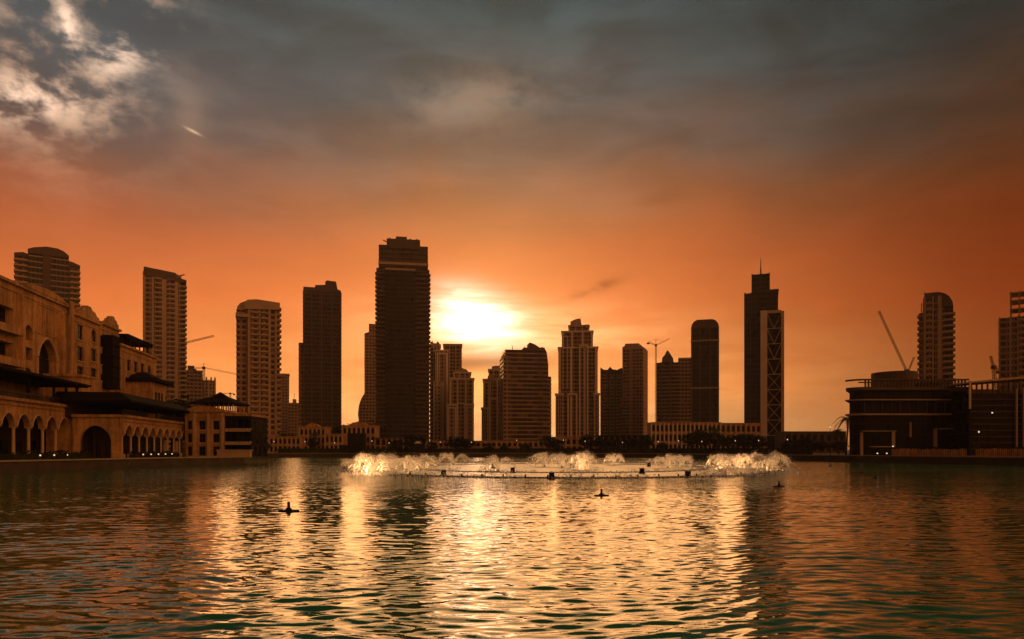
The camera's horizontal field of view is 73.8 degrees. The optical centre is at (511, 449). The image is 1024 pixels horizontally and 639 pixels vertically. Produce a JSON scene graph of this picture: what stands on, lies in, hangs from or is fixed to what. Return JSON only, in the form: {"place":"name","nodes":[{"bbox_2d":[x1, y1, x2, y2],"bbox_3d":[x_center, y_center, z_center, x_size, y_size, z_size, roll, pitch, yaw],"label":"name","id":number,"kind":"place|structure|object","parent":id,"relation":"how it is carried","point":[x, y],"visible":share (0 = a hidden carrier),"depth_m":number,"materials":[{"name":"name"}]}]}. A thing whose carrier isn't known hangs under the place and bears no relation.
{"place":"outdoors","nodes":[
{"label":"outdoors","id":0,"kind":"place"},
{"bbox_2d":[14,247,80,309],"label":"apartment tower","id":1,"kind":"structure","parent":0,"point":[56,271],"depth_m":430.08,"materials":[{"name":"concrete"}]},
{"bbox_2d":[43,305,121,403],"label":"palace wing","id":2,"kind":"structure","parent":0,"point":[97,358],"depth_m":161.94,"materials":[{"name":"beige stone"}]},
{"bbox_2d":[143,266,186,451],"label":"apartment tower","id":3,"kind":"structure","parent":0,"point":[164,313],"depth_m":500.57,"materials":[{"name":"concrete"}]},
{"bbox_2d":[186,366,202,405],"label":"distant tower","id":4,"kind":"structure","parent":0,"point":[194,382],"depth_m":620.26,"materials":[{"name":"concrete"}]},
{"bbox_2d":[202,376,215,407],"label":"distant tower","id":5,"kind":"structure","parent":0,"point":[210,388],"depth_m":700.37,"materials":[{"name":"concrete"}]},
{"bbox_2d":[235,299,281,451],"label":"apartment tower","id":6,"kind":"structure","parent":0,"point":[258,354],"depth_m":429.79,"materials":[{"name":"concrete"}]},
{"bbox_2d":[280,373,289,435],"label":"distant tower","id":7,"kind":"structure","parent":0,"point":[284,398],"depth_m":799.90,"materials":[{"name":"concrete"}]},
{"bbox_2d":[268,436,305,452],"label":"lakeside building","id":8,"kind":"structure","parent":0,"point":[275,442],"depth_m":342.00,"materials":[{"name":"stone"}]},
{"bbox_2d":[288,399,298,435],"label":"distant tower","id":9,"kind":"structure","parent":0,"point":[293,416],"depth_m":760.12,"materials":[{"name":"concrete"}]},
{"bbox_2d":[299,423,331,447],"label":"lakeside building","id":10,"kind":"structure","parent":0,"point":[308,430],"depth_m":350.00,"materials":[{"name":"stone"}]},
{"bbox_2d":[298,280,341,434],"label":"apartment tower","id":11,"kind":"structure","parent":0,"point":[319,374],"depth_m":559.44,"materials":[{"name":"concrete"}]},
{"bbox_2d":[324,434,345,447],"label":"lakeside building","id":12,"kind":"structure","parent":0,"point":[331,439],"depth_m":345.00,"materials":[{"name":"stone"}]},
{"bbox_2d":[341,422,379,448],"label":"lakeside building","id":13,"kind":"structure","parent":0,"point":[372,431],"depth_m":352.00,"materials":[{"name":"stone"}]},
{"bbox_2d":[358,324,375,424],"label":"office tower","id":14,"kind":"structure","parent":0,"point":[366,410],"depth_m":760.15,"materials":[{"name":"concrete"}]},
{"bbox_2d":[374,438,428,448],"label":"lakeside building","id":15,"kind":"structure","parent":0,"point":[380,443],"depth_m":346.00,"materials":[{"name":"beige concrete"}]},
{"bbox_2d":[375,236,430,442],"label":"apartment tower","id":16,"kind":"structure","parent":0,"point":[402,325],"depth_m":538.60,"materials":[{"name":"stone"}]},
{"bbox_2d":[429,341,448,441],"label":"classical tower","id":17,"kind":"structure","parent":0,"point":[439,385],"depth_m":638.53,"materials":[{"name":"concrete"}]},
{"bbox_2d":[443,344,462,403],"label":"classical tower","id":18,"kind":"structure","parent":0,"point":[455,358],"depth_m":679.88,"materials":[{"name":"concrete"}]},
{"bbox_2d":[432,441,479,448],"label":"lakeside building","id":19,"kind":"structure","parent":0,"point":[443,445],"depth_m":350.00,"materials":[{"name":"stone"}]},
{"bbox_2d":[446,367,474,440],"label":"classical tower","id":20,"kind":"structure","parent":0,"point":[460,415],"depth_m":599.47,"materials":[{"name":"concrete"}]},
{"bbox_2d":[481,366,499,440],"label":"classical tower","id":21,"kind":"structure","parent":0,"point":[490,416],"depth_m":619.87,"materials":[{"name":"concrete"}]},
{"bbox_2d":[0,486,1023,638],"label":"water","id":22,"kind":"structure","parent":0,"point":[525,562],"depth_m":21.11,"materials":[{"name":"brown liquid"}]},
{"bbox_2d":[0,457,1023,485],"bbox_3d":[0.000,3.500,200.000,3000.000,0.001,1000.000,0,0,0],"label":"water","id":23,"kind":"structure","parent":0,"point":[280,471],"depth_m":85.14,"materials":[{"name":"liquid"}]},
{"bbox_2d":[342,450,404,474],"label":"fountain jet","id":24,"kind":"object","parent":23,"relation":"in","point":[371,463],"visible":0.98,"depth_m":92.75,"materials":[{"name":"white liquid"}]},
{"bbox_2d":[365,451,403,471],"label":"fountain jet","id":25,"kind":"object","parent":23,"relation":"on","point":[390,457],"visible":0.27,"depth_m":109.45,"materials":[{"name":"white liquid"}]},
{"bbox_2d":[520,451,566,466],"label":"fountain jet","id":26,"kind":"object","parent":23,"relation":"on","point":[543,457],"visible":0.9,"depth_m":139.29,"materials":[{"name":"white liquid"}]},
{"bbox_2d":[416,463,699,472],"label":"fountain ring","id":27,"kind":"object","parent":23,"relation":"in","point":[560,472],"visible":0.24,"depth_m":106.42,"materials":[{"name":"metal"}]},
{"bbox_2d":[436,452,470,464],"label":"fountain jet","id":28,"kind":"object","parent":27,"relation":"on","point":[450,459],"visible":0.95,"depth_m":153.48,"materials":[{"name":"white liquid"}]},
{"bbox_2d":[672,453,695,466],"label":"fountain jet","id":29,"kind":"object","parent":27,"relation":"on","point":[685,458],"visible":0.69,"depth_m":139.36,"materials":[{"name":"white liquid"}]},
{"bbox_2d":[341,461,784,478],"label":"fountain ring","id":30,"kind":"object","parent":23,"relation":"in","point":[344,468],"visible":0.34,"depth_m":86.21,"materials":[{"name":"liquid"}]},
{"bbox_2d":[379,454,449,472],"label":"fountain jet","id":31,"kind":"object","parent":30,"relation":"on","point":[413,462],"visible":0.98,"depth_m":102.17,"materials":[{"name":"white liquid"}]},
{"bbox_2d":[716,464,740,474],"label":"fountain jet","id":32,"kind":"object","parent":30,"relation":"on","point":[728,470],"visible":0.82,"depth_m":90.14,"materials":[{"name":"white liquid"}]},
{"bbox_2d":[744,450,799,471],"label":"fountain jet","id":33,"kind":"object","parent":30,"relation":"on","point":[774,457],"visible":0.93,"depth_m":109.52,"materials":[{"name":"white liquid"}]},
{"bbox_2d":[322,458,807,479],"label":"fountain foam","id":34,"kind":"object","parent":23,"relation":"on","point":[700,468],"visible":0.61,"depth_m":100.88,"materials":[{"name":"white liquid"}]},
{"bbox_2d":[641,453,694,467],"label":"fountain jet","id":35,"kind":"object","parent":23,"relation":"on","point":[669,457],"visible":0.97,"depth_m":127.81,"materials":[{"name":"white liquid"}]},
{"bbox_2d":[712,453,751,467],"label":"fountain jet","id":36,"kind":"object","parent":23,"relation":"on","point":[736,458],"visible":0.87,"depth_m":127.66,"materials":[{"name":"white liquid"}]},
{"bbox_2d":[739,449,761,467],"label":"fountain jet","id":37,"kind":"object","parent":23,"relation":"in","point":[752,456],"visible":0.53,"depth_m":127.73,"materials":[{"name":"white liquid"}]},
{"bbox_2d":[0,0,1023,449],"label":"sky","id":38,"kind":"structure","parent":0,"point":[627,169],"materials":[{"name":"orange"}]},
{"bbox_2d":[480,441,552,448],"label":"lakeside building","id":39,"kind":"structure","parent":0,"point":[514,444],"depth_m":348.00,"materials":[{"name":"stone"}]},
{"bbox_2d":[499,342,551,440],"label":"office tower","id":40,"kind":"structure","parent":0,"point":[525,397],"depth_m":559.99,"materials":[{"name":"concrete"}]},
{"bbox_2d":[349,462,777,476],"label":"water","id":41,"kind":"structure","parent":0,"point":[603,467],"depth_m":118.83,"materials":[{"name":"white liquid"}]},
{"bbox_2d":[419,453,440,468],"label":"fountain jet","id":42,"kind":"object","parent":41,"relation":"on","point":[432,458],"visible":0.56,"depth_m":122.63,"materials":[{"name":"white liquid"}]},
{"bbox_2d":[479,454,517,470],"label":"fountain jet","id":43,"kind":"object","parent":41,"relation":"on","point":[493,460],"visible":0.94,"depth_m":109.61,"materials":[{"name":"white liquid"}]},
{"bbox_2d":[545,451,574,466],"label":"fountain jet","id":44,"kind":"object","parent":41,"relation":"on","point":[560,457],"visible":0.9,"depth_m":133.47,"materials":[{"name":"white liquid"}]},
{"bbox_2d":[564,450,597,469],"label":"fountain jet","id":45,"kind":"object","parent":41,"relation":"on","point":[579,458],"visible":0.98,"depth_m":117.76,"materials":[{"name":"white liquid"}]},
{"bbox_2d":[601,453,624,464],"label":"fountain jet","id":46,"kind":"object","parent":41,"relation":"on","point":[609,456],"visible":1,"depth_m":153.24,"materials":[{"name":"white liquid"}]},
{"bbox_2d":[704,452,735,469],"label":"fountain jet","id":47,"kind":"object","parent":41,"relation":"on","point":[718,460],"visible":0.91,"depth_m":117.87,"materials":[{"name":"white liquid"}]},
{"bbox_2d":[555,437,594,447],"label":"lakeside building","id":48,"kind":"structure","parent":0,"point":[570,442],"depth_m":352.00,"materials":[{"name":"stone"}]},
{"bbox_2d":[555,318,599,436],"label":"classical tower","id":49,"kind":"structure","parent":0,"point":[577,403],"depth_m":599.74,"materials":[{"name":"concrete"}]},
{"bbox_2d":[600,367,621,434],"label":"distant tower","id":50,"kind":"structure","parent":0,"point":[610,387],"depth_m":719.90,"materials":[{"name":"concrete"}]},
{"bbox_2d":[595,435,649,447],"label":"lakeside building","id":51,"kind":"structure","parent":0,"point":[612,437],"depth_m":356.00,"materials":[{"name":"beige concrete"}]},
{"bbox_2d":[620,343,647,434],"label":"distant tower","id":52,"kind":"structure","parent":0,"point":[634,410],"depth_m":699.92,"materials":[{"name":"concrete"}]},
{"bbox_2d":[267,450,1013,456],"bbox_3d":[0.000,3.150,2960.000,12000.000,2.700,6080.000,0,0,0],"label":"ground","id":53,"kind":"structure","parent":0,"point":[848,454],"depth_m":243.03,"materials":[{"name":"black"}]},
{"bbox_2d":[0,275,90,453],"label":"arcaded palace","id":54,"kind":"structure","parent":53,"relation":"on","point":[33,334],"depth_m":127.44,"materials":[{"name":"stone"}]},
{"bbox_2d":[0,440,7,453],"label":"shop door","id":55,"kind":"structure","parent":54,"relation":"in","point":[3,443],"depth_m":118.35,"materials":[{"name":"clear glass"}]},
{"bbox_2d":[15,441,22,453],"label":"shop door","id":56,"kind":"structure","parent":54,"relation":"in","point":[18,444],"depth_m":123.42,"materials":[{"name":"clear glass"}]},
{"bbox_2d":[0,450,93,459],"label":"hedge","id":57,"kind":"object","parent":53,"relation":"on","point":[35,456],"visible":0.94,"depth_m":116.08,"materials":[{"name":"green plant"}]},
{"bbox_2d":[46,391,189,458],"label":"arcade pavilion","id":58,"kind":"structure","parent":53,"relation":"on","point":[112,425],"depth_m":134.85,"materials":[{"name":"stone"}]},
{"bbox_2d":[96,441,101,457],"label":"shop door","id":59,"kind":"structure","parent":58,"relation":"in","point":[98,443],"depth_m":133.16,"materials":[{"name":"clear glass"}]},
{"bbox_2d":[0,456,244,473],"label":"quay wall","id":60,"kind":"structure","parent":53,"relation":"on","point":[26,466],"depth_m":121.01,"materials":[{"name":"stone"}]},
{"bbox_2d":[114,333,158,393],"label":"palace wing","id":61,"kind":"structure","parent":53,"relation":"on","point":[133,360],"depth_m":188.37,"materials":[{"name":"beige stone"}]},
{"bbox_2d":[125,372,173,452],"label":"building","id":62,"kind":"structure","parent":53,"relation":"on","point":[145,385],"depth_m":184.03,"materials":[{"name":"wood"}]},
{"bbox_2d":[128,450,178,457],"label":"hedge","id":63,"kind":"object","parent":53,"relation":"on","point":[133,454],"visible":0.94,"depth_m":142.94,"materials":[{"name":"green plant"}]},
{"bbox_2d":[165,394,188,451],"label":"broadleaf tree","id":64,"kind":"object","parent":53,"relation":"on","point":[179,416],"visible":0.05,"depth_m":197.45,"materials":[{"name":"green plant"}]},
{"bbox_2d":[162,400,194,452],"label":"broadleaf tree","id":65,"kind":"object","parent":53,"relation":"on","point":[181,446],"visible":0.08,"depth_m":195.55,"materials":[{"name":"green plant"}]},
{"bbox_2d":[184,392,267,456],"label":"corner pavilion","id":66,"kind":"structure","parent":53,"relation":"on","point":[209,430],"depth_m":168.43,"materials":[{"name":"stone"}]},
{"bbox_2d":[216,450,252,456],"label":"terrace wall","id":67,"kind":"structure","parent":53,"relation":"on","point":[228,453],"depth_m":159.40,"materials":[{"name":"stone"}]},
{"bbox_2d":[278,445,338,452],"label":"hedge","id":68,"kind":"object","parent":53,"relation":"on","point":[308,450],"visible":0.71,"depth_m":310.91,"materials":[{"name":"green plant"}]},
{"bbox_2d":[347,433,366,453],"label":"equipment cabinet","id":69,"kind":"object","parent":53,"relation":"on","point":[356,442],"visible":0.99,"depth_m":301.00,"materials":[{"name":"metal"}]},
{"bbox_2d":[386,439,402,452],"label":"broadleaf tree","id":70,"kind":"object","parent":53,"relation":"on","point":[396,444],"visible":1,"depth_m":319.60,"materials":[{"name":"green plant"}]},
{"bbox_2d":[366,446,448,452],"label":"hedge","id":71,"kind":"object","parent":53,"relation":"on","point":[389,450],"visible":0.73,"depth_m":320.46,"materials":[{"name":"green plant"}]},
{"bbox_2d":[399,434,429,446],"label":"broadleaf tree","id":72,"kind":"object","parent":53,"relation":"on","point":[413,439],"visible":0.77,"depth_m":321.19,"materials":[{"name":"green plant"}]},
{"bbox_2d":[411,441,424,453],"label":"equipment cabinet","id":73,"kind":"object","parent":53,"relation":"on","point":[417,447],"visible":1,"depth_m":302.00,"materials":[{"name":"metal"}]},
{"bbox_2d":[442,435,471,448],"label":"broadleaf tree","id":74,"kind":"object","parent":53,"relation":"on","point":[459,441],"visible":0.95,"depth_m":322.80,"materials":[{"name":"green plant"}]},
{"bbox_2d":[189,453,739,458],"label":"quay wall","id":75,"kind":"structure","parent":53,"relation":"on","point":[655,455],"depth_m":308.32,"materials":[{"name":"stone"}]},
{"bbox_2d":[448,446,533,452],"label":"hedge","id":76,"kind":"object","parent":53,"relation":"on","point":[507,450],"visible":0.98,"depth_m":319.05,"materials":[{"name":"green plant"}]},
{"bbox_2d":[538,435,558,447],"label":"broadleaf tree","id":77,"kind":"object","parent":53,"relation":"on","point":[547,441],"visible":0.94,"depth_m":329.47,"materials":[{"name":"green plant"}]},
{"bbox_2d":[534,445,626,452],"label":"hedge","id":78,"kind":"object","parent":53,"relation":"on","point":[581,449],"visible":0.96,"depth_m":306.82,"materials":[{"name":"green plant"}]},
{"bbox_2d":[574,434,601,447],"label":"broadleaf tree","id":79,"kind":"object","parent":53,"relation":"on","point":[586,442],"visible":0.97,"depth_m":327.90,"materials":[{"name":"green plant"}]},
{"bbox_2d":[605,440,624,447],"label":"broadleaf tree","id":80,"kind":"object","parent":53,"relation":"on","point":[613,445],"visible":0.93,"depth_m":324.32,"materials":[{"name":"green plant"}]},
{"bbox_2d":[618,438,644,447],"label":"broadleaf tree","id":81,"kind":"object","parent":53,"relation":"on","point":[630,442],"visible":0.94,"depth_m":327.68,"materials":[{"name":"green plant"}]},
{"bbox_2d":[637,435,656,447],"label":"broadleaf tree","id":82,"kind":"object","parent":53,"relation":"on","point":[647,442],"visible":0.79,"depth_m":332.59,"materials":[{"name":"green plant"}]},
{"bbox_2d":[627,445,671,452],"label":"hedge","id":83,"kind":"object","parent":53,"relation":"on","point":[649,450],"visible":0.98,"depth_m":290.19,"materials":[{"name":"green plant"}]},
{"bbox_2d":[677,431,703,446],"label":"broadleaf tree","id":84,"kind":"object","parent":53,"relation":"on","point":[692,442],"visible":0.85,"depth_m":339.08,"materials":[{"name":"green plant"}]},
{"bbox_2d":[671,444,748,453],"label":"hedge","id":85,"kind":"object","parent":53,"relation":"on","point":[703,450],"visible":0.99,"depth_m":259.20,"materials":[{"name":"green plant"}]},
{"bbox_2d":[702,432,724,447],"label":"broadleaf tree","id":86,"kind":"object","parent":53,"relation":"on","point":[709,440],"visible":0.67,"depth_m":328.78,"materials":[{"name":"green plant"}]},
{"bbox_2d":[704,426,723,447],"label":"palm tree","id":87,"kind":"object","parent":53,"relation":"on","point":[714,430],"visible":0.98,"depth_m":317.08,"materials":[{"name":"green plant"}]},
{"bbox_2d":[719,433,739,447],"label":"broadleaf tree","id":88,"kind":"object","parent":53,"relation":"on","point":[725,442],"visible":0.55,"depth_m":318.56,"materials":[{"name":"green plant"}]},
{"bbox_2d":[730,432,765,447],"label":"broadleaf tree","id":89,"kind":"object","parent":53,"relation":"on","point":[741,440],"visible":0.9,"depth_m":307.61,"materials":[{"name":"green plant"}]},
{"bbox_2d":[746,436,776,447],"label":"broadleaf tree","id":90,"kind":"object","parent":53,"relation":"on","point":[759,444],"visible":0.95,"depth_m":303.22,"materials":[{"name":"green plant"}]},
{"bbox_2d":[745,444,812,454],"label":"hedge","id":91,"kind":"object","parent":53,"relation":"on","point":[796,451],"visible":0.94,"depth_m":223.97,"materials":[{"name":"green plant"}]},
{"bbox_2d":[829,429,845,454],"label":"palm tree","id":92,"kind":"object","parent":53,"relation":"on","point":[839,431],"visible":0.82,"depth_m":240.00,"materials":[{"name":"green plant"}]},
{"bbox_2d":[829,441,848,453],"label":"broadleaf tree","id":93,"kind":"object","parent":53,"relation":"on","point":[841,444],"visible":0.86,"depth_m":261.45,"materials":[{"name":"green plant"}]},
{"bbox_2d":[833,416,848,454],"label":"palm tree","id":94,"kind":"object","parent":53,"relation":"on","point":[846,419],"visible":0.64,"depth_m":213.95,"materials":[{"name":"green plant"}]},
{"bbox_2d":[740,454,1023,465],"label":"quay wall","id":95,"kind":"structure","parent":53,"relation":"on","point":[989,460],"depth_m":173.25,"materials":[{"name":"concrete"}]},
{"bbox_2d":[845,371,972,454],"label":"shopping mall","id":96,"kind":"structure","parent":53,"relation":"on","point":[902,410],"depth_m":205.00,"materials":[{"name":"concrete"}]},
{"bbox_2d":[892,448,966,455],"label":"fence","id":97,"kind":"object","parent":53,"relation":"on","point":[909,452],"visible":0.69,"depth_m":179.21,"materials":[{"name":"metal"}]},
{"bbox_2d":[936,376,1023,455],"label":"shopping mall","id":98,"kind":"structure","parent":53,"relation":"on","point":[1001,426],"depth_m":196.00,"materials":[{"name":"stone"}]},
{"bbox_2d":[976,448,1023,456],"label":"fence","id":99,"kind":"object","parent":53,"relation":"on","point":[997,452],"visible":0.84,"depth_m":165.74,"materials":[{"name":"metal"}]},
{"bbox_2d":[647,339,668,421],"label":"tower crane","id":100,"kind":"object","parent":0,"point":[648,342],"visible":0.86,"depth_m":559.45,"materials":[{"name":"metal"}]},
{"bbox_2d":[657,350,690,421],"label":"office tower","id":101,"kind":"structure","parent":0,"point":[673,391],"depth_m":640.28,"materials":[{"name":"concrete"}]},
{"bbox_2d":[646,422,720,447],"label":"lakeside building","id":102,"kind":"structure","parent":0,"point":[668,433],"depth_m":400.00,"materials":[{"name":"stone"}]},
{"bbox_2d":[691,319,718,421],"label":"office tower","id":103,"kind":"structure","parent":0,"point":[704,370],"depth_m":559.89,"materials":[{"name":"glass"}]},
{"bbox_2d":[721,423,761,447],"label":"lakeside building","id":104,"kind":"structure","parent":0,"point":[728,429],"depth_m":404.00,"materials":[{"name":"stone"}]},
{"bbox_2d":[744,258,783,447],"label":"office tower","id":105,"kind":"structure","parent":0,"point":[763,360],"depth_m":469.71,"materials":[{"name":"concrete"}]},
{"bbox_2d":[774,431,845,452],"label":"lakeside building","id":106,"kind":"structure","parent":0,"point":[781,437],"depth_m":330.00,"materials":[{"name":"brown concrete"}]},
{"bbox_2d":[879,311,908,370],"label":"tower crane","id":107,"kind":"object","parent":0,"point":[880,315],"visible":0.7,"depth_m":329.85,"materials":[{"name":"metal"}]},
{"bbox_2d":[917,292,954,381],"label":"apartment tower","id":108,"kind":"structure","parent":0,"point":[936,350],"depth_m":399.89,"materials":[{"name":"concrete"}]},
{"bbox_2d":[989,356,1000,388],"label":"tower crane","id":109,"kind":"object","parent":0,"point":[994,366],"visible":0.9,"depth_m":371.51,"materials":[{"name":"metal"}]},
{"bbox_2d":[998,291,1023,388],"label":"unfinished tower","id":110,"kind":"structure","parent":0,"point":[1011,346],"depth_m":382.25,"materials":[{"name":"concrete"}]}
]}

